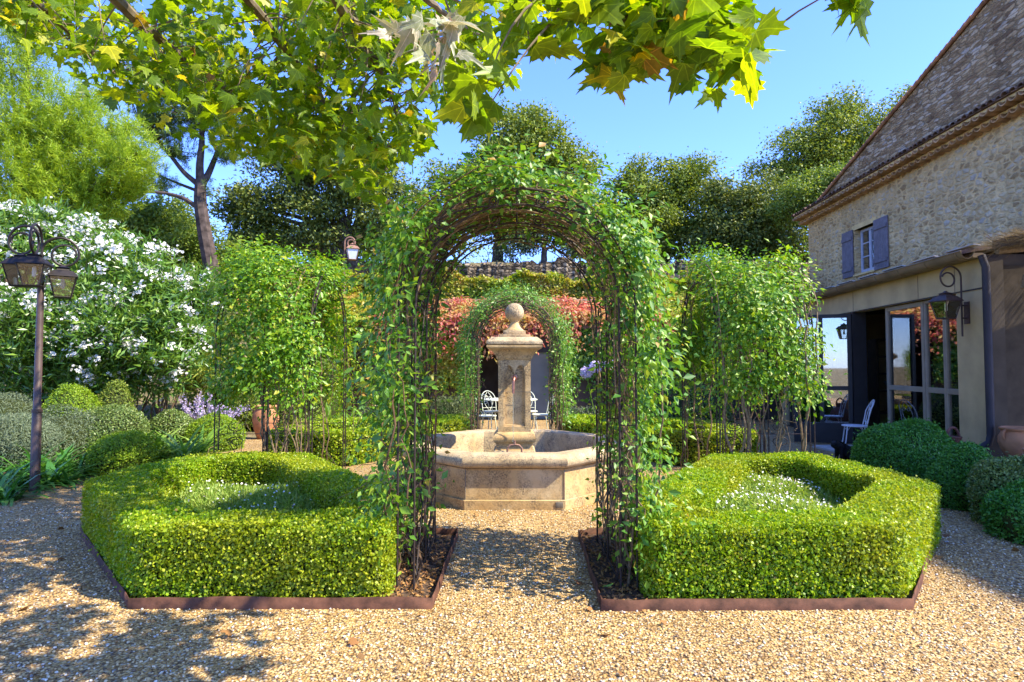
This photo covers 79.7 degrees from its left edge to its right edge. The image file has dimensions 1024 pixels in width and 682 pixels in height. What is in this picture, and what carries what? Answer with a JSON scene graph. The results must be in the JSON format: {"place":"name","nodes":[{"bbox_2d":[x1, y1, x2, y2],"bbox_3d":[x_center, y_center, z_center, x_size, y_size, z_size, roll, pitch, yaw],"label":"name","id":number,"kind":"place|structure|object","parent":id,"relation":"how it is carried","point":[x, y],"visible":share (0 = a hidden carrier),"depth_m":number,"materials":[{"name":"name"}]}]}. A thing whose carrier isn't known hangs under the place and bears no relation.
{"place":"outdoors","nodes":[
{"label":"outdoors","id":0,"kind":"place"},
{"bbox_2d":[0,262,778,495],"bbox_3d":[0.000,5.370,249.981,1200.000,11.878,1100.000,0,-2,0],"label":"ground","id":1,"kind":"structure","parent":0,"point":[250,434],"depth_m":14.76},
{"bbox_2d":[0,391,32,415],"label":"silver shrub","id":2,"kind":"object","parent":1,"relation":"on","point":[14,404],"visible":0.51,"depth_m":10.03,"materials":[{"name":"green plant"}]},
{"bbox_2d":[0,406,65,466],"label":"silver shrub","id":3,"kind":"object","parent":1,"relation":"on","point":[15,428],"visible":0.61,"depth_m":8.46,"materials":[{"name":"green plant"}]},
{"bbox_2d":[0,460,74,505],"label":"strap leaved plant","id":4,"kind":"object","parent":1,"relation":"on","point":[7,495],"visible":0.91,"depth_m":6.88,"materials":[{"name":"green plant"}]},
{"bbox_2d":[0,223,79,490],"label":"lamp post","id":5,"kind":"object","parent":1,"relation":"on","point":[17,264],"visible":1,"depth_m":7.36,"materials":[{"name":"grey metal"}]},
{"bbox_2d":[9,439,95,480],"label":"strap leaved plant","id":6,"kind":"object","parent":1,"relation":"on","point":[66,459],"visible":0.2,"depth_m":8.32,"materials":[{"name":"green plant"}]},
{"bbox_2d":[0,438,107,493],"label":"strap leaved plant","id":7,"kind":"object","parent":1,"relation":"on","point":[54,475],"visible":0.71,"depth_m":7.74,"materials":[{"name":"green plant"}]},
{"bbox_2d":[41,382,103,417],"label":"clipped shrub","id":8,"kind":"object","parent":1,"relation":"on","point":[80,398],"visible":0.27,"depth_m":9.47,"materials":[{"name":"green plant"}]},
{"bbox_2d":[42,401,106,462],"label":"silver shrub","id":9,"kind":"object","parent":1,"relation":"on","point":[73,427],"visible":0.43,"depth_m":8.96,"materials":[{"name":"green plant"}]},
{"bbox_2d":[0,22,172,386],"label":"pine tree","id":10,"kind":"object","parent":1,"relation":"on","point":[47,161],"visible":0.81,"depth_m":14.71,"materials":[{"name":"green plant"}]},
{"bbox_2d":[78,402,153,466],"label":"silver shrub","id":11,"kind":"object","parent":1,"relation":"on","point":[112,420],"visible":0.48,"depth_m":9.26,"materials":[{"name":"green plant"}]},
{"bbox_2d":[97,378,136,418],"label":"clipped shrub","id":12,"kind":"object","parent":1,"relation":"on","point":[115,394],"visible":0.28,"depth_m":9.98,"materials":[{"name":"green plant"}]},
{"bbox_2d":[0,191,241,422],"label":"oleander","id":13,"kind":"object","parent":1,"relation":"on","point":[97,332],"visible":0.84,"depth_m":10.91,"materials":[{"name":"green plant"}]},
{"bbox_2d":[0,381,253,494],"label":"ground cover","id":14,"kind":"object","parent":1,"relation":"on","point":[140,410],"visible":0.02,"depth_m":13.79,"materials":[{"name":"green plant"}]},
{"bbox_2d":[101,192,215,269],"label":"bank shrub","id":15,"kind":"object","parent":1,"relation":"on","point":[143,220],"visible":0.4,"depth_m":22.86,"materials":[{"name":"green plant"}]},
{"bbox_2d":[97,415,241,474],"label":"strap leaved plant","id":16,"kind":"object","parent":1,"relation":"on","point":[168,449],"visible":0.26,"depth_m":9.29,"materials":[{"name":"green plant"}]},
{"bbox_2d":[143,407,196,444],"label":"clipped shrub","id":17,"kind":"object","parent":1,"relation":"on","point":[173,422],"visible":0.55,"depth_m":10.99,"materials":[{"name":"green plant"}]},
{"bbox_2d":[117,25,256,288],"bbox_3d":[-11.262,-6.122,21.408,4.908,10.657,3.186,0,-2,0],"label":"pine tree","id":18,"kind":"object","parent":1,"relation":"on","point":[203,226],"visible":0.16,"depth_m":21.08,"materials":[{"name":"green plant"}]},
{"bbox_2d":[161,391,249,420],"bbox_3d":[-5.904,1.512,12.112,1.640,1.059,1.289,-1,-2,26],"label":"purple sage","id":19,"kind":"object","parent":1,"relation":"on","point":[196,414],"visible":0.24,"depth_m":12.00,"materials":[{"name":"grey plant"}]},
{"bbox_2d":[147,199,264,289],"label":"bank shrub","id":20,"kind":"object","parent":1,"relation":"on","point":[189,238],"visible":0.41,"depth_m":22.51,"materials":[{"name":"green plant"}]},
{"bbox_2d":[150,305,262,414],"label":"spray shrub","id":21,"kind":"object","parent":1,"relation":"on","point":[198,379],"visible":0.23,"depth_m":13.06,"materials":[{"name":"green plant"}]},
{"bbox_2d":[180,357,271,426],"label":"border shrub","id":22,"kind":"object","parent":1,"relation":"on","point":[238,403],"visible":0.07,"depth_m":13.54,"materials":[{"name":"green plant"}]},
{"bbox_2d":[248,353,342,430],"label":"border shrub","id":23,"kind":"object","parent":1,"relation":"on","point":[333,412],"visible":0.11,"depth_m":13.99,"materials":[{"name":"green plant"}]},
{"bbox_2d":[222,268,405,309],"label":"terrace hedge","id":24,"kind":"object","parent":1,"relation":"on","point":[360,287],"visible":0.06,"depth_m":20.18,"materials":[{"name":"green plant"}]},
{"bbox_2d":[266,220,373,262],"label":"oak tree","id":25,"kind":"object","parent":1,"relation":"on","point":[287,249],"visible":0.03,"depth_m":37.91,"materials":[{"name":"green plant"}]},
{"bbox_2d":[207,122,435,285],"bbox_3d":[-7.798,-5.455,25.170,9.713,8.018,5.008,0,-2,0],"label":"oak tree","id":26,"kind":"object","parent":1,"relation":"on","point":[247,210],"visible":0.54,"depth_m":24.52,"materials":[{"name":"green plant"}]},
{"bbox_2d":[286,402,386,420],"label":"strap leaved plant","id":27,"kind":"object","parent":1,"relation":"on","point":[327,410],"visible":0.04,"depth_m":13.07,"materials":[{"name":"green plant"}]},
{"bbox_2d":[344,236,359,296],"bbox_3d":[-5.000,-0.519,19.026,0.449,5.488,0.399,1,-2,-20],"label":"garden lamp","id":28,"kind":"object","parent":1,"relation":"on","point":[352,253],"visible":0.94,"depth_m":19.03,"materials":[{"name":"metal"}]},
{"bbox_2d":[337,202,491,262],"bbox_3d":[-5.794,-6.097,36.569,10.047,5.034,5.463,0,-2,0],"label":"oak tree","id":29,"kind":"object","parent":1,"relation":"on","point":[468,241],"visible":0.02,"depth_m":35.89,"materials":[{"name":"green plant"}]},
{"bbox_2d":[0,0,873,209],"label":"plane tree","id":30,"kind":"object","parent":1,"relation":"on","point":[683,42],"visible":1,"depth_m":3.98,"materials":[{"name":"green plant"}]},
{"bbox_2d":[430,392,476,428],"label":"border shrub","id":31,"kind":"object","parent":1,"relation":"on","point":[454,407],"visible":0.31,"depth_m":13.27,"materials":[{"name":"green plant"}]},
{"bbox_2d":[398,94,619,261],"bbox_3d":[-0.227,-6.984,27.195,10.038,8.049,4.892,0,-2,0],"label":"oak tree","id":32,"kind":"object","parent":1,"relation":"on","point":[534,123],"visible":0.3,"depth_m":26.62,"materials":[{"name":"green plant"}]},
{"bbox_2d":[425,267,603,298],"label":"terrace hedge","id":33,"kind":"object","parent":1,"relation":"on","point":[476,286],"visible":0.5,"depth_m":20.18,"materials":[{"name":"green plant"}]},
{"bbox_2d":[220,257,808,290],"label":"dry stone wall","id":34,"kind":"structure","parent":1,"relation":"on","point":[558,266],"depth_m":24.96,"materials":[{"name":"grey stone"}]},
{"bbox_2d":[481,212,592,262],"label":"oak tree","id":35,"kind":"object","parent":1,"relation":"on","point":[508,250],"visible":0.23,"depth_m":26.16,"materials":[{"name":"green plant"}]},
{"bbox_2d":[318,299,781,418],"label":"outbuilding","id":36,"kind":"structure","parent":1,"relation":"on","point":[539,369],"depth_m":17.02,"materials":[{"name":"stone"}]},
{"bbox_2d":[251,291,382,397],"bbox_3d":[-5.317,0.131,17.478,3.499,3.519,2.608,0,-2,0],"label":"creeper","id":37,"kind":"object","parent":36,"relation":"attached to","point":[349,300],"visible":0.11,"depth_m":16.49,"materials":[{"name":"green plant"}]},
{"bbox_2d":[365,295,493,360],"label":"creeper","id":38,"kind":"object","parent":36,"relation":"attached to","point":[456,305],"visible":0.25,"depth_m":16.68,"materials":[{"name":"red plant"}]},
{"bbox_2d":[413,323,470,403],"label":"creeper","id":39,"kind":"object","parent":36,"relation":"attached to","point":[447,368],"visible":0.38,"depth_m":16.70,"materials":[{"name":"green plant"}]},
{"bbox_2d":[479,305,552,362],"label":"creeper","id":40,"kind":"object","parent":36,"relation":"hanging from","point":[526,319],"visible":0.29,"depth_m":16.47,"materials":[{"name":"red plant"}]},
{"bbox_2d":[531,352,552,418],"bbox_3d":[0.625,1.245,17.109,1.050,1.850,0.050,0,-2,0],"label":"door","id":41,"kind":"structure","parent":36,"relation":"in","point":[539,364],"depth_m":17.09,"materials":[{"name":"grey paint"}]},
{"bbox_2d":[547,322,616,397],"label":"creeper","id":42,"kind":"object","parent":36,"relation":"attached to","point":[583,363],"visible":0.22,"depth_m":16.72,"materials":[{"name":"green plant"}]},
{"bbox_2d":[541,293,677,352],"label":"creeper","id":43,"kind":"object","parent":36,"relation":"attached to","point":[570,304],"visible":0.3,"depth_m":16.87,"materials":[{"name":"red plant"}]},
{"bbox_2d":[655,289,794,378],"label":"creeper","id":44,"kind":"object","parent":36,"relation":"attached to","point":[669,304],"visible":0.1,"depth_m":17.11,"materials":[{"name":"green plant"}]},
{"bbox_2d":[561,404,601,414],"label":"border shrub","id":45,"kind":"object","parent":1,"relation":"on","point":[580,411],"visible":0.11,"depth_m":12.77,"materials":[{"name":"green plant"}]},
{"bbox_2d":[580,367,594,413],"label":"lilac flower","id":46,"kind":"object","parent":1,"relation":"on","point":[584,372],"visible":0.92,"depth_m":12.64,"materials":[{"name":"purple plant"}]},
{"bbox_2d":[596,146,729,263],"bbox_3d":[7.109,-6.026,28.359,8.292,6.052,5.303,0,-2,0],"label":"oak tree","id":47,"kind":"object","parent":1,"relation":"on","point":[677,195],"visible":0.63,"depth_m":27.86,"materials":[{"name":"green plant"}]},
{"bbox_2d":[606,270,803,297],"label":"terrace hedge","id":48,"kind":"object","parent":1,"relation":"on","point":[678,282],"visible":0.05,"depth_m":20.19,"materials":[{"name":"green plant"}]},
{"bbox_2d":[669,158,808,263],"bbox_3d":[10.689,-5.234,27.198,7.414,5.364,4.252,0,-2,0],"label":"oak tree","id":49,"kind":"object","parent":1,"relation":"on","point":[749,227],"visible":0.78,"depth_m":26.45,"materials":[{"name":"green plant"}]},
{"bbox_2d":[758,153,852,231],"bbox_3d":[12.502,-4.594,25.085,4.594,5.867,3.122,0,-2,0],"label":"oak tree","id":50,"kind":"object","parent":1,"relation":"on","point":[808,191],"visible":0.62,"depth_m":24.88,"materials":[{"name":"green plant"}]},
{"bbox_2d":[730,79,911,201],"bbox_3d":[18.544,-9.267,34.201,12.105,11.630,5.953,0,-2,0],"label":"oak tree","id":51,"kind":"object","parent":1,"relation":"on","point":[819,140],"visible":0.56,"depth_m":33.51,"materials":[{"name":"green plant"}]},
{"bbox_2d":[791,0,1023,299],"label":"stone house","id":52,"kind":"structure","parent":1,"relation":"on","point":[934,165],"depth_m":14.63,"materials":[{"name":"stone"}]},
{"bbox_2d":[853,226,875,276],"bbox_3d":[10.436,-2.654,17.991,0.286,1.390,1.150,0,-2,2],"label":"window","id":53,"kind":"structure","parent":52,"relation":"in","point":[867,245],"depth_m":18.21,"materials":[{"name":"paint"}]},
{"bbox_2d":[0,0,981,263],"label":"sky","id":54,"kind":"structure","parent":0,"point":[904,37],"materials":[{"name":"blue"}]},
{"bbox_2d":[0,420,1023,681],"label":"gravel path","id":55,"kind":"structure","parent":0,"point":[62,496],"depth_m":3.49,"materials":[{"name":"beige gravel"}]},
{"bbox_2d":[84,428,159,475],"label":"clipped shrub","id":56,"kind":"object","parent":55,"relation":"on","point":[120,450],"visible":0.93,"depth_m":8.38,"materials":[{"name":"green plant"}]},
{"bbox_2d":[181,412,246,450],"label":"clipped shrub","id":57,"kind":"object","parent":55,"relation":"on","point":[225,419],"visible":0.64,"depth_m":10.69,"materials":[{"name":"green plant"}]},
{"bbox_2d":[252,404,278,438],"bbox_3d":[-5.039,1.652,12.545,0.548,0.680,0.520,0,-2,0],"label":"terracotta pot","id":58,"kind":"object","parent":55,"relation":"on","point":[256,422],"visible":0.35,"depth_m":12.36,"materials":[{"name":"ceramic"}]},
{"bbox_2d":[213,273,346,468],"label":"garden arch","id":59,"kind":"structure","parent":55,"relation":"on","point":[265,413],"depth_m":7.61,"materials":[{"name":"metal"}]},
{"bbox_2d":[188,233,365,459],"bbox_3d":[-2.931,0.258,8.021,1.794,3.310,2.960,0,-2,0],"label":"climbing plant","id":60,"kind":"object","parent":59,"relation":"attached to","point":[282,354],"visible":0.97,"depth_m":7.20,"materials":[{"name":"green plant"}]},
{"bbox_2d":[112,533,454,597],"bbox_3d":[-2.135,1.717,5.492,3.314,0.038,3.434,0,-2,0],"label":"soil bed","id":61,"kind":"object","parent":55,"relation":"on","point":[425,586],"visible":0.13,"depth_m":4.41,"materials":[{"name":"brown soil"}]},
{"bbox_2d":[80,449,403,597],"bbox_3d":[-2.428,1.432,5.351,2.243,0.559,4.299,2,-3,-34],"label":"box hedge","id":62,"kind":"object","parent":61,"relation":"on","point":[147,532],"visible":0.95,"depth_m":3.92,"materials":[{"name":"green plant"}]},
{"bbox_2d":[174,479,317,514],"bbox_3d":[-2.438,1.549,5.349,1.356,0.482,3.170,1,-3,-34],"label":"daisy bed","id":63,"kind":"object","parent":61,"relation":"on","point":[205,495],"visible":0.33,"depth_m":5.79,"materials":[{"name":"green plant"}]},
{"bbox_2d":[80,527,457,609],"bbox_3d":[-2.133,1.691,5.494,3.334,0.110,3.462,0,-2,0],"label":"bed edging","id":64,"kind":"object","parent":61,"relation":"on","point":[250,602],"visible":0.44,"depth_m":3.77,"materials":[{"name":"metal"}]},
{"bbox_2d":[371,534,452,597],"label":"leaf litter","id":65,"kind":"object","parent":61,"relation":"on","point":[425,574],"visible":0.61,"depth_m":4.39,"materials":[{"name":"plant"}]},
{"bbox_2d":[396,187,638,590],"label":"garden arch","id":66,"kind":"structure","parent":61,"relation":"on","point":[425,309],"depth_m":4.30,"materials":[{"name":"metal"}]},
{"bbox_2d":[333,145,622,589],"bbox_3d":[-0.191,0.243,4.558,2.236,3.373,2.019,0,-2,0],"label":"climbing plant","id":67,"kind":"object","parent":66,"relation":"attached to","point":[395,248],"visible":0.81,"depth_m":4.20,"materials":[{"name":"green plant"}]},
{"bbox_2d":[339,128,712,589],"bbox_3d":[0.079,0.150,4.611,2.630,3.462,1.995,0,-2,0],"label":"climbing plant","id":68,"kind":"object","parent":66,"relation":"attached to","point":[643,290],"visible":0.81,"depth_m":4.23,"materials":[{"name":"green plant"}]},
{"bbox_2d":[265,412,469,465],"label":"box hedge","id":69,"kind":"object","parent":55,"relation":"on","point":[335,442],"visible":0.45,"depth_m":9.26,"materials":[{"name":"green plant"}]},
{"bbox_2d":[476,394,496,428],"bbox_3d":[-0.533,1.543,12.652,0.410,0.911,0.518,-1,-2,15],"label":"bistro chair","id":70,"kind":"object","parent":55,"relation":"on","point":[487,415],"visible":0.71,"depth_m":12.51,"materials":[{"name":"beige paint"}]},
{"bbox_2d":[402,303,618,509],"bbox_3d":[0.030,0.672,7.640,2.623,2.294,2.623,0,-2,0],"label":"stone fountain","id":71,"kind":"object","parent":55,"relation":"on","point":[514,461],"visible":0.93,"depth_m":6.61,"materials":[{"name":"stone"}]},
{"bbox_2d":[470,298,559,429],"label":"garden arch","id":72,"kind":"structure","parent":55,"relation":"on","point":[551,386],"depth_m":11.36,"materials":[{"name":"plant"}]},
{"bbox_2d":[447,279,584,431],"bbox_3d":[0.083,0.390,11.486,2.564,3.137,1.867,0,-2,0],"label":"climbing plant","id":73,"kind":"object","parent":72,"relation":"attached to","point":[464,349],"visible":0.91,"depth_m":11.18,"materials":[{"name":"green plant"}]},
{"bbox_2d":[18,513,1019,681],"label":"fallen leaves","id":74,"kind":"object","parent":55,"relation":"on","point":[352,641],"visible":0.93,"depth_m":3.54,"materials":[{"name":"brown plant"}]},
{"bbox_2d":[531,394,552,428],"bbox_3d":[0.668,1.558,13.058,0.518,0.911,0.410,0,-2,-10],"label":"bistro chair","id":75,"kind":"object","parent":55,"relation":"on","point":[536,415],"visible":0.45,"depth_m":13.14,"materials":[{"name":"beige paint"}]},
{"bbox_2d":[555,413,759,465],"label":"box hedge","id":76,"kind":"object","parent":55,"relation":"on","point":[675,436],"visible":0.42,"depth_m":9.23,"materials":[{"name":"green plant"}]},
{"bbox_2d":[645,379,737,422],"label":"border shrub","id":77,"kind":"object","parent":55,"relation":"on","point":[704,405],"visible":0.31,"depth_m":12.75,"materials":[{"name":"green plant"}]},
{"bbox_2d":[681,273,815,466],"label":"garden arch","id":78,"kind":"structure","parent":55,"relation":"on","point":[719,376],"depth_m":7.72,"materials":[{"name":"metal"}]},
{"bbox_2d":[582,532,919,599],"bbox_3d":[2.103,1.716,5.477,3.099,0.038,3.464,0,-2,0],"label":"soil bed","id":79,"kind":"object","parent":55,"relation":"on","point":[624,582],"visible":0.17,"depth_m":4.28,"materials":[{"name":"soil"}]},
{"bbox_2d":[582,532,660,599],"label":"leaf litter","id":80,"kind":"object","parent":79,"relation":"on","point":[608,579],"visible":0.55,"depth_m":4.29,"materials":[{"name":"plant"}]},
{"bbox_2d":[713,471,843,511],"bbox_3d":[2.420,1.536,5.309,1.342,0.482,2.994,-1,-3,33],"label":"daisy bed","id":81,"kind":"object","parent":79,"relation":"on","point":[765,492],"visible":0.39,"depth_m":5.89,"materials":[{"name":"white plant"}]},
{"bbox_2d":[628,449,943,598],"bbox_3d":[2.422,1.430,5.306,2.215,0.563,4.141,-1,-3,33],"label":"box hedge","id":82,"kind":"object","parent":79,"relation":"on","point":[877,533],"visible":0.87,"depth_m":3.92,"materials":[{"name":"green plant"}]},
{"bbox_2d":[578,526,930,610],"bbox_3d":[2.103,1.691,5.478,3.115,0.109,3.485,0,-2,0],"label":"bed edging","id":83,"kind":"object","parent":55,"relation":"on","point":[751,604],"visible":0.33,"depth_m":3.75,"materials":[{"name":"metal"}]},
{"bbox_2d":[663,236,847,468],"bbox_3d":[2.982,0.323,8.046,1.720,3.398,2.934,0,-2,0],"label":"climbing plant","id":84,"kind":"object","parent":55,"relation":"on","point":[745,313],"visible":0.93,"depth_m":7.18,"materials":[{"name":"green plant"}]},
{"bbox_2d":[812,444,852,451],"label":"paving slab","id":85,"kind":"structure","parent":55,"relation":"on","point":[827,448],"depth_m":10.89,"materials":[{"name":"stone"}]},
{"bbox_2d":[841,399,874,443],"bbox_3d":[5.996,1.464,10.634,0.518,0.911,0.410,-1,-2,20],"label":"bistro chair","id":86,"kind":"object","parent":85,"relation":"on","point":[861,425],"visible":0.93,"depth_m":10.57,"materials":[{"name":"paint"}]},
{"bbox_2d":[831,439,851,459],"bbox_3d":[5.178,1.694,9.488,0.518,0.353,0.293,0,-2,5],"label":"cat","id":87,"kind":"object","parent":55,"relation":"on","point":[842,449],"visible":0.54,"depth_m":9.40},
{"bbox_2d":[774,244,1023,458],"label":"garden room","id":88,"kind":"object","parent":55,"relation":"on","point":[969,384],"visible":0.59,"depth_m":9.34,"materials":[{"name":"paint"}]},
{"bbox_2d":[788,322,807,425],"bbox_3d":[6.841,0.820,14.624,0.060,2.465,1.160,0,-2,5],"label":"window","id":89,"kind":"structure","parent":88,"relation":"in","point":[791,407],"depth_m":14.62,"materials":[{"name":"clear glass"}]},
{"bbox_2d":[806,318,830,422],"bbox_3d":[6.732,0.773,13.439,0.060,2.465,1.180,0,-2,5],"label":"window","id":90,"kind":"structure","parent":88,"relation":"in","point":[827,413],"depth_m":13.11,"materials":[{"name":"clear glass"}]},
{"bbox_2d":[792,314,853,443],"bbox_3d":[5.953,0.715,11.767,1.020,2.450,0.060,-1,-2,18],"label":"door","id":91,"kind":"structure","parent":88,"relation":"in","point":[825,432],"depth_m":11.68,"materials":[{"name":"clear glass"}]},
{"bbox_2d":[829,318,848,422],"bbox_3d":[6.625,0.727,12.244,0.060,2.465,1.180,0,-2,5],"label":"window","id":92,"kind":"structure","parent":88,"relation":"in","point":[839,410],"depth_m":12.47,"materials":[{"name":"clear glass"}]},
{"bbox_2d":[867,339,887,425],"bbox_3d":[8.200,0.963,12.572,1.550,2.018,0.350,0,-2,5],"label":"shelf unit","id":93,"kind":"object","parent":88,"relation":"in","point":[873,370],"visible":0.3,"depth_m":12.56,"materials":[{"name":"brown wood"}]},
{"bbox_2d":[885,301,926,431],"bbox_3d":[6.421,0.638,9.980,0.060,2.465,1.130,0,-2,5],"label":"door","id":94,"kind":"structure","parent":88,"relation":"in","point":[905,344],"depth_m":10.00,"materials":[{"name":"clear glass"}]},
{"bbox_2d":[923,300,946,430],"bbox_3d":[6.346,0.606,9.149,0.060,2.465,0.510,0,-2,5],"label":"window","id":95,"kind":"structure","parent":88,"relation":"in","point":[934,330],"depth_m":9.21,"materials":[{"name":"clear glass"}]},
{"bbox_2d":[928,266,969,336],"bbox_3d":[5.948,-0.541,8.323,0.436,0.961,0.285,0,-2,-12],"label":"wall lantern","id":96,"kind":"object","parent":88,"relation":"attached to","point":[945,305],"depth_m":8.31,"materials":[{"name":"brown metal"}]},
{"bbox_2d":[944,295,959,435],"bbox_3d":[6.306,0.588,8.701,0.060,2.465,0.380,0,-2,5],"label":"window","id":97,"kind":"structure","parent":88,"relation":"in","point":[951,355],"depth_m":8.80,"materials":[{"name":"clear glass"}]},
{"bbox_2d":[969,223,1023,288],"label":"brushwood canopy","id":98,"kind":"object","parent":88,"relation":"attached to","point":[1008,243],"visible":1,"depth_m":7.51,"materials":[{"name":"brown wood"}]},
{"bbox_2d":[971,254,1023,264],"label":"gutter","id":99,"kind":"object","parent":88,"relation":"attached to","point":[1014,259],"visible":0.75,"depth_m":8.04,"materials":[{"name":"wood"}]},
{"bbox_2d":[847,416,961,478],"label":"clipped shrub","id":100,"kind":"object","parent":55,"relation":"on","point":[899,446],"visible":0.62,"depth_m":7.33,"materials":[{"name":"green plant"}]},
{"bbox_2d":[919,438,993,511],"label":"clipped shrub","id":101,"kind":"object","parent":55,"relation":"on","point":[947,469],"visible":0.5,"depth_m":6.40,"materials":[{"name":"green plant"}]},
{"bbox_2d":[960,451,1023,525],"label":"clipped shrub","id":102,"kind":"object","parent":55,"relation":"on","point":[989,473],"visible":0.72,"depth_m":5.77,"materials":[{"name":"green plant"}]},
{"bbox_2d":[972,478,1023,545],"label":"clipped shrub","id":103,"kind":"object","parent":55,"relation":"on","point":[1007,514],"visible":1,"depth_m":5.30,"materials":[{"name":"green plant"}]},
{"bbox_3d":[5.750,1.744,7.988,0.700,0.140,0.700,0,-2,0],"label":"stone block","id":104,"kind":"object","parent":55,"relation":"on","visible":0},
{"bbox_2d":[946,426,968,455],"bbox_3d":[5.720,1.384,7.952,0.440,0.555,0.440,0,-2,0],"label":"rusty jug","id":105,"kind":"object","parent":104,"relation":"on","point":[958,437],"visible":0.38,"depth_m":7.94,"materials":[{"name":"metal"}]},
{"bbox_2d":[328,256,801,328],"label":"dry grass","id":106,"kind":"structure","parent":0,"point":[551,261],"depth_m":26.61,"materials":[{"name":"grey plant"}]},
{"bbox_2d":[997,426,1023,456],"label":"terracotta pot","id":107,"kind":"object","parent":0,"point":[1010,440],"visible":0.88,"depth_m":7.38,"materials":[{"name":"ceramic"}]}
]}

